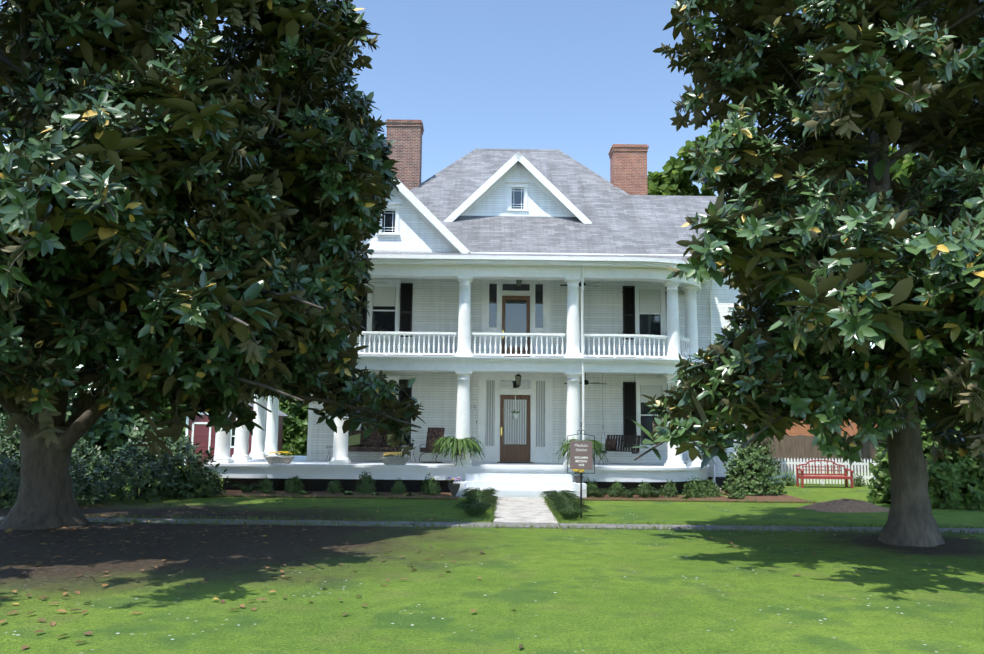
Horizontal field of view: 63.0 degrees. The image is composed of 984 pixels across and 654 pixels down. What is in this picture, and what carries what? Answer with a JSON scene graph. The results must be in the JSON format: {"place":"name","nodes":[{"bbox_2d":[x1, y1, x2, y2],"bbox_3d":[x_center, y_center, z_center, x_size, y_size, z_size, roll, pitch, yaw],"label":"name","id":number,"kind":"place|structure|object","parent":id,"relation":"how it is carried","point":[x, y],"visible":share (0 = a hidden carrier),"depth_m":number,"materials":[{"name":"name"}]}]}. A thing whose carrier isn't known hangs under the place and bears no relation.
{"place":"outdoors","nodes":[
{"label":"outdoors","id":0,"kind":"place"},
{"bbox_2d":[187,406,282,464],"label":"shed walls","id":1,"kind":"structure","parent":0,"point":[201,434],"depth_m":41.68,"materials":[{"name":"red wood"}]},
{"bbox_2d":[184,412,234,464],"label":"outbuilding trim","id":2,"kind":"structure","parent":1,"relation":"attached to","point":[186,431],"depth_m":41.65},
{"bbox_2d":[231,429,234,445],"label":"window","id":3,"kind":"structure","parent":1,"relation":"attached to","point":[233,438],"depth_m":41.67,"materials":[{"name":"glass"}]},
{"bbox_2d":[190,394,287,415],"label":"shed roof","id":4,"kind":"structure","parent":1,"relation":"on","point":[281,413],"depth_m":45.04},
{"bbox_2d":[0,459,983,653],"bbox_3d":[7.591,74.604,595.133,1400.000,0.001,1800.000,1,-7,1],"label":"ground","id":5,"kind":"structure","parent":0,"point":[599,591],"depth_m":11.38,"materials":[{"name":"green plant"}]},
{"bbox_2d":[0,454,19,501],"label":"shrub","id":6,"kind":"object","parent":5,"relation":"on","point":[6,497],"visible":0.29,"depth_m":22.12,"materials":[{"name":"green plant"}]},
{"bbox_2d":[0,402,88,456],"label":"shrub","id":7,"kind":"object","parent":5,"relation":"on","point":[7,414],"visible":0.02,"depth_m":43.16,"materials":[{"name":"green plant"}]},
{"bbox_2d":[0,412,94,472],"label":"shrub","id":8,"kind":"object","parent":5,"relation":"on","point":[11,447],"visible":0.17,"depth_m":31.77,"materials":[{"name":"green plant"}]},
{"bbox_2d":[0,451,112,508],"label":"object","id":9,"kind":"object","parent":5,"relation":"on","point":[75,469],"visible":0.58,"depth_m":21.25,"materials":[{"name":"green plant"}]},
{"bbox_2d":[10,436,129,494],"bbox_3d":[-13.289,4.315,24.996,3.770,1.943,3.272,1,-7,1],"label":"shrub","id":10,"kind":"object","parent":5,"relation":"on","point":[76,456],"visible":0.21,"depth_m":25.27,"materials":[{"name":"green plant"}]},
{"bbox_2d":[0,366,161,461],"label":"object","id":11,"kind":"object","parent":5,"relation":"on","point":[116,425],"visible":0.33,"depth_m":44.26,"materials":[{"name":"green plant"}]},
{"bbox_2d":[1,71,185,225],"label":"tree","id":12,"kind":"object","parent":5,"relation":"on","point":[11,117],"visible":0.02,"depth_m":42.61,"materials":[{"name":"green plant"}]},
{"bbox_2d":[80,442,186,501],"bbox_3d":[-10.384,4.184,23.291,2.887,1.757,2.621,1,-7,1],"label":"azalea shrub","id":13,"kind":"object","parent":5,"relation":"on","point":[146,491],"visible":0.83,"depth_m":22.72,"materials":[{"name":"green plant"}]},
{"bbox_2d":[88,389,189,459],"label":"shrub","id":14,"kind":"object","parent":5,"relation":"on","point":[161,417],"visible":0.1,"depth_m":46.01,"materials":[{"name":"green plant"}]},
{"bbox_2d":[112,426,208,487],"bbox_3d":[-11.466,4.530,27.844,3.546,2.190,3.224,5,-8,-30],"label":"azalea shrub","id":15,"kind":"object","parent":5,"relation":"on","point":[173,445],"visible":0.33,"depth_m":27.71,"materials":[{"name":"green plant"}]},
{"bbox_2d":[151,442,230,498],"bbox_3d":[-9.068,4.340,24.189,2.320,1.779,1.813,6,-9,-37],"label":"azalea shrub","id":16,"kind":"object","parent":5,"relation":"on","point":[194,485],"visible":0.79,"depth_m":23.87,"materials":[{"name":"green plant"}]},
{"bbox_2d":[0,0,425,529],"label":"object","id":17,"kind":"object","parent":5,"relation":"on","point":[249,280],"visible":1,"depth_m":14.05,"materials":[{"name":"green plant"}]},
{"bbox_2d":[253,395,308,455],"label":"foliage","id":18,"kind":"object","parent":5,"relation":"on","point":[295,431],"visible":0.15,"depth_m":48.10,"materials":[{"name":"green plant"}]},
{"bbox_2d":[203,355,709,498],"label":"porch floors","id":19,"kind":"structure","parent":5,"relation":"on","point":[534,479],"depth_m":25.95,"materials":[{"name":"paint"}]},
{"bbox_2d":[265,456,408,464],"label":"flower planters","id":20,"kind":"object","parent":19,"relation":"on","point":[289,459],"visible":1,"depth_m":26.09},
{"bbox_2d":[348,427,616,451],"bbox_3d":[-0.357,3.976,28.234,9.631,0.852,1.606,1,-7,0],"label":"furniture","id":21,"kind":"object","parent":19,"relation":"on","point":[374,441],"visible":0.71,"depth_m":28.34,"materials":[{"name":"brown wood"}]},
{"bbox_2d":[348,433,398,446],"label":"porch pillows","id":22,"kind":"object","parent":21,"relation":"on","point":[353,440],"visible":0.4,"depth_m":28.65,"materials":[{"name":"green fabric"}]},
{"bbox_2d":[326,279,638,464],"bbox_3d":[-0.361,1.267,28.543,11.030,7.039,1.678,1,-7,0],"label":"porch ironwork","id":23,"kind":"object","parent":19,"relation":"on","point":[518,374],"visible":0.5,"depth_m":28.15,"materials":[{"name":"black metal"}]},
{"bbox_2d":[352,279,640,453],"bbox_3d":[-0.028,1.408,28.267,10.560,5.913,1.870,1,-7,0],"label":"swing and fan blades","id":24,"kind":"object","parent":23,"relation":"attached to","point":[635,450],"visible":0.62,"depth_m":28.34,"materials":[{"name":"brown wood"}]},
{"bbox_2d":[516,280,521,384],"bbox_3d":[0.939,0.146,28.264,0.200,3.778,0.173,1,-7,0],"label":"lantern glass","id":25,"kind":"object","parent":23,"relation":"on","point":[518,378],"visible":0.69,"depth_m":28.03,"materials":[{"name":"grey"}]},
{"bbox_2d":[431,436,607,461],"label":"hanging ferns","id":26,"kind":"object","parent":19,"relation":"on","point":[453,444],"visible":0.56,"depth_m":25.67,"materials":[{"name":"green plant"}]},
{"bbox_2d":[142,489,815,502],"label":"mulch beds","id":27,"kind":"object","parent":5,"relation":"on","point":[762,497],"visible":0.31,"depth_m":24.69,"materials":[{"name":"brown soil"}]},
{"bbox_2d":[202,468,221,491],"bbox_3d":[-8.866,4.870,25.477,0.749,0.776,0.649,-4,-8,35],"label":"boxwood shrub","id":28,"kind":"object","parent":27,"relation":"on","point":[217,489],"visible":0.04,"depth_m":25.45,"materials":[{"name":"green plant"}]},
{"bbox_2d":[256,477,273,492],"bbox_3d":[-7.197,4.995,25.465,0.548,0.607,0.544,2,-7,-12],"label":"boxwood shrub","id":29,"kind":"object","parent":27,"relation":"on","point":[267,485],"visible":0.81,"depth_m":25.36,"materials":[{"name":"green plant"}]},
{"bbox_2d":[283,475,305,492],"bbox_3d":[-6.258,4.989,25.484,0.697,0.625,0.706,1,-7,1],"label":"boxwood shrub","id":30,"kind":"object","parent":27,"relation":"on","point":[294,484],"visible":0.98,"depth_m":25.38,"materials":[{"name":"green plant"}]},
{"bbox_2d":[326,479,342,493],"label":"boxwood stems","id":31,"kind":"object","parent":27,"relation":"on","point":[335,486],"visible":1,"depth_m":25.30,"materials":[{"name":"green plant"}]},
{"bbox_2d":[354,471,376,493],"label":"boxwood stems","id":32,"kind":"object","parent":27,"relation":"on","point":[365,486],"visible":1,"depth_m":25.29,"materials":[{"name":"green plant"}]},
{"bbox_2d":[390,478,406,493],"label":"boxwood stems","id":33,"kind":"object","parent":27,"relation":"on","point":[399,488],"visible":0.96,"depth_m":25.36,"materials":[{"name":"green plant"}]},
{"bbox_2d":[420,473,440,494],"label":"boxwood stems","id":34,"kind":"object","parent":27,"relation":"on","point":[431,487],"visible":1,"depth_m":25.17,"materials":[{"name":"green plant"}]},
{"bbox_2d":[228,482,670,519],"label":"shrubs","id":35,"kind":"object","parent":27,"relation":"on","point":[478,502],"visible":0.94,"depth_m":22.05,"materials":[{"name":"green plant"}]},
{"bbox_2d":[261,490,737,498],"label":"shrubs","id":36,"kind":"object","parent":27,"relation":"on","point":[346,492],"visible":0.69,"depth_m":24.82,"materials":[{"name":"green plant"}]},
{"bbox_2d":[447,448,582,496],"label":"plant pots","id":37,"kind":"object","parent":27,"relation":"on","point":[453,488],"visible":0.5,"depth_m":24.39,"materials":[{"name":"ceramic"}]},
{"bbox_2d":[268,410,582,482],"bbox_3d":[-2.193,3.859,26.760,10.292,2.310,4.749,1,-7,1],"label":"flower foliage","id":38,"kind":"object","parent":37,"relation":"on","point":[391,455],"visible":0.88,"depth_m":26.18,"materials":[{"name":"green plant"}]},
{"bbox_2d":[269,451,584,472],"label":"yellow pansies","id":39,"kind":"object","parent":38,"relation":"on","point":[574,470],"visible":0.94,"depth_m":26.22,"materials":[{"name":"yellow plant"}]},
{"bbox_2d":[586,477,599,495],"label":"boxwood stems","id":40,"kind":"object","parent":27,"relation":"on","point":[590,485],"visible":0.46,"depth_m":25.50,"materials":[{"name":"green plant"}]},
{"bbox_2d":[607,480,625,495],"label":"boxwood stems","id":41,"kind":"object","parent":27,"relation":"on","point":[619,486],"visible":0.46,"depth_m":25.37,"materials":[{"name":"green plant"}]},
{"bbox_2d":[637,480,651,495],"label":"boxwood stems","id":42,"kind":"object","parent":27,"relation":"on","point":[642,486],"visible":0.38,"depth_m":25.40,"materials":[{"name":"green plant"}]},
{"bbox_2d":[660,479,678,496],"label":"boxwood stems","id":43,"kind":"object","parent":27,"relation":"on","point":[670,487],"visible":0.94,"depth_m":25.19,"materials":[{"name":"green plant"}]},
{"bbox_2d":[682,476,708,497],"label":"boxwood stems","id":44,"kind":"object","parent":27,"relation":"on","point":[694,490],"visible":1,"depth_m":25.19,"materials":[{"name":"green plant"}]},
{"bbox_2d":[704,479,720,496],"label":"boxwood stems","id":45,"kind":"object","parent":27,"relation":"on","point":[712,490],"visible":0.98,"depth_m":25.43,"materials":[{"name":"green plant"}]},
{"bbox_2d":[728,477,745,498],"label":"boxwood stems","id":46,"kind":"object","parent":27,"relation":"on","point":[736,490],"visible":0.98,"depth_m":24.97,"materials":[{"name":"green plant"}]},
{"bbox_2d":[720,435,786,495],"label":"foundation shrub stems","id":47,"kind":"object","parent":27,"relation":"on","point":[749,461],"visible":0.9,"depth_m":26.40,"materials":[{"name":"green plant"}]},
{"bbox_2d":[223,477,745,494],"bbox_3d":[0.193,5.748,29.417,18.050,0.760,6.250,1,-7,0],"label":"foundation","id":48,"kind":"object","parent":5,"relation":"on","point":[381,485],"visible":0.08,"depth_m":26.31,"materials":[{"name":"brick"}]},
{"bbox_2d":[0,492,983,533],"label":"edge grass tufts","id":49,"kind":"object","parent":5,"relation":"on","point":[493,516],"visible":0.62,"depth_m":18.28,"materials":[{"name":"green plant"}]},
{"bbox_2d":[0,496,983,649],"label":"fallen leaves","id":50,"kind":"object","parent":5,"relation":"on","point":[90,632],"visible":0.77,"depth_m":14.67,"materials":[{"name":"brown plant"}]},
{"bbox_2d":[311,167,743,480],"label":"house walls","id":51,"kind":"structure","parent":5,"relation":"on","point":[435,305],"depth_m":29.60,"materials":[{"name":"white wood"}]},
{"bbox_2d":[210,151,746,489],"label":"house trim","id":52,"kind":"structure","parent":51,"relation":"attached to","point":[499,271],"depth_m":26.91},
{"bbox_2d":[349,283,667,462],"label":"shutters","id":53,"kind":"object","parent":51,"relation":"attached to","point":[628,388],"visible":0.31,"depth_m":29.58,"materials":[{"name":"black wood"}]},
{"bbox_2d":[500,296,529,461],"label":"doors","id":54,"kind":"structure","parent":51,"relation":"attached to","point":[514,453],"depth_m":29.30,"materials":[{"name":"brown wood"}]},
{"bbox_2d":[513,395,517,418],"bbox_3d":[0.851,2.917,29.237,0.200,0.850,0.190,1,-7,0],"label":"door sign","id":55,"kind":"object","parent":54,"relation":"hanging from","point":[515,415],"visible":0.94,"depth_m":29.15,"materials":[{"name":"white"}]},
{"bbox_2d":[486,380,544,445],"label":"lace curtains","id":56,"kind":"object","parent":51,"relation":"attached to","point":[514,431],"visible":0.98,"depth_m":29.28,"materials":[{"name":"white fabric"}]},
{"bbox_2d":[373,286,661,402],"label":"blinds","id":57,"kind":"object","parent":51,"relation":"attached to","point":[649,300],"visible":0.93,"depth_m":29.79,"materials":[{"name":"grey"}]},
{"bbox_2d":[367,148,723,261],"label":"roof","id":58,"kind":"structure","parent":51,"relation":"on","point":[623,222],"depth_m":32.32,"materials":[{"name":"grey"}]},
{"bbox_2d":[385,119,423,190],"bbox_3d":[-3.835,-6.030,34.768,1.590,5.750,1.090,1,-7,0],"label":"chimney","id":59,"kind":"object","parent":58,"relation":"attached to","point":[406,135],"visible":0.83,"depth_m":34.50,"materials":[{"name":"brick"}]},
{"bbox_2d":[608,144,648,194],"bbox_3d":[5.963,-5.946,35.037,1.590,3.850,1.090,1,-7,0],"label":"chimney","id":60,"kind":"object","parent":58,"relation":"attached to","point":[628,168],"visible":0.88,"depth_m":34.68,"materials":[{"name":"brick"}]},
{"bbox_2d":[361,189,738,446],"bbox_3d":[2.211,-0.636,30.888,13.880,10.350,2.200,1,-7,0],"label":"window glass","id":61,"kind":"object","parent":51,"relation":"attached to","point":[515,317],"visible":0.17,"depth_m":29.74,"materials":[{"name":"grey"}]},
{"bbox_2d":[567,430,594,517],"bbox_3d":[2.185,3.646,19.681,0.676,2.227,0.044,1,-7,1],"label":"sign frame","id":62,"kind":"object","parent":5,"relation":"on","point":[581,473],"visible":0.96,"depth_m":19.70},
{"bbox_2d":[570,441,591,468],"bbox_3d":[2.190,3.148,19.742,0.550,0.690,0.024,1,-7,1],"label":"sign panel","id":63,"kind":"object","parent":62,"relation":"attached to","point":[579,453],"visible":1,"depth_m":19.73,"materials":[{"name":"metal"}]},
{"bbox_2d":[647,120,822,307],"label":"tree","id":64,"kind":"object","parent":5,"relation":"on","point":[674,180],"visible":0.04,"depth_m":57.97,"materials":[{"name":"green plant"}]},
{"bbox_2d":[780,472,795,485],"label":"shrub stems","id":65,"kind":"object","parent":5,"relation":"on","point":[786,481],"visible":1,"depth_m":31.11,"materials":[{"name":"green plant"}]},
{"bbox_2d":[631,0,983,546],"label":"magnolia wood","id":66,"kind":"object","parent":5,"relation":"on","point":[892,287],"visible":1,"depth_m":14.06,"materials":[{"name":"green plant"}]},
{"bbox_2d":[746,435,882,471],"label":"privacy fence","id":67,"kind":"object","parent":5,"relation":"on","point":[799,447],"visible":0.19,"depth_m":41.16,"materials":[{"name":"brown wood"}]},
{"bbox_2d":[766,457,881,484],"bbox_3d":[15.165,5.736,31.759,9.050,1.060,0.160,1,-7,1],"label":"picket fence","id":68,"kind":"object","parent":5,"relation":"on","point":[822,481],"visible":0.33,"depth_m":31.72,"materials":[{"name":"white paint"}]},
{"bbox_2d":[796,460,852,487],"bbox_3d":[12.623,5.574,30.495,1.920,1.022,0.655,1,-7,1],"label":"red bench","id":69,"kind":"object","parent":5,"relation":"on","point":[802,475],"visible":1,"depth_m":30.71,"materials":[{"name":"paint"}]},
{"bbox_2d":[797,499,889,512],"bbox_3d":[9.892,4.916,22.272,2.965,0.311,1.675,1,-7,1],"label":"mulch bed","id":70,"kind":"object","parent":5,"relation":"on","point":[847,506],"visible":0.96,"depth_m":21.98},
{"bbox_2d":[853,473,865,486],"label":"shrub stems","id":71,"kind":"object","parent":5,"relation":"on","point":[858,483],"visible":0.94,"depth_m":31.10,"materials":[{"name":"green plant"}]},
{"bbox_2d":[845,138,972,376],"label":"tree","id":72,"kind":"object","parent":5,"relation":"on","point":[899,161],"depth_m":50.44,"materials":[{"name":"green plant"}]},
{"bbox_2d":[846,6,975,219],"bbox_3d":[21.753,-5.447,36.618,15.561,25.038,15.199,1,-7,1],"label":"tree","id":73,"kind":"object","parent":5,"relation":"on","point":[907,167],"visible":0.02,"depth_m":39.09,"materials":[{"name":"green plant"}]},
{"bbox_2d":[864,403,983,510],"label":"shrub","id":74,"kind":"object","parent":5,"relation":"on","point":[955,480],"visible":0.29,"depth_m":22.90,"materials":[{"name":"green plant"}]},
{"bbox_2d":[0,516,983,533],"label":"stone curb","id":75,"kind":"structure","parent":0,"point":[537,525],"depth_m":17.89,"materials":[{"name":"concrete"}]},
{"bbox_2d":[0,0,983,394],"label":"sky","id":76,"kind":"structure","parent":0,"point":[580,79],"materials":[{"name":"blue"}]},
{"bbox_2d":[493,497,557,522],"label":"path","id":77,"kind":"structure","parent":0,"point":[522,510],"depth_m":20.65,"materials":[{"name":"concrete"}]},
{"bbox_2d":[746,408,876,436],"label":"neighbour building","id":78,"kind":"structure","parent":0,"point":[798,430],"depth_m":44.24,"materials":[{"name":"brown brick"}]}
]}

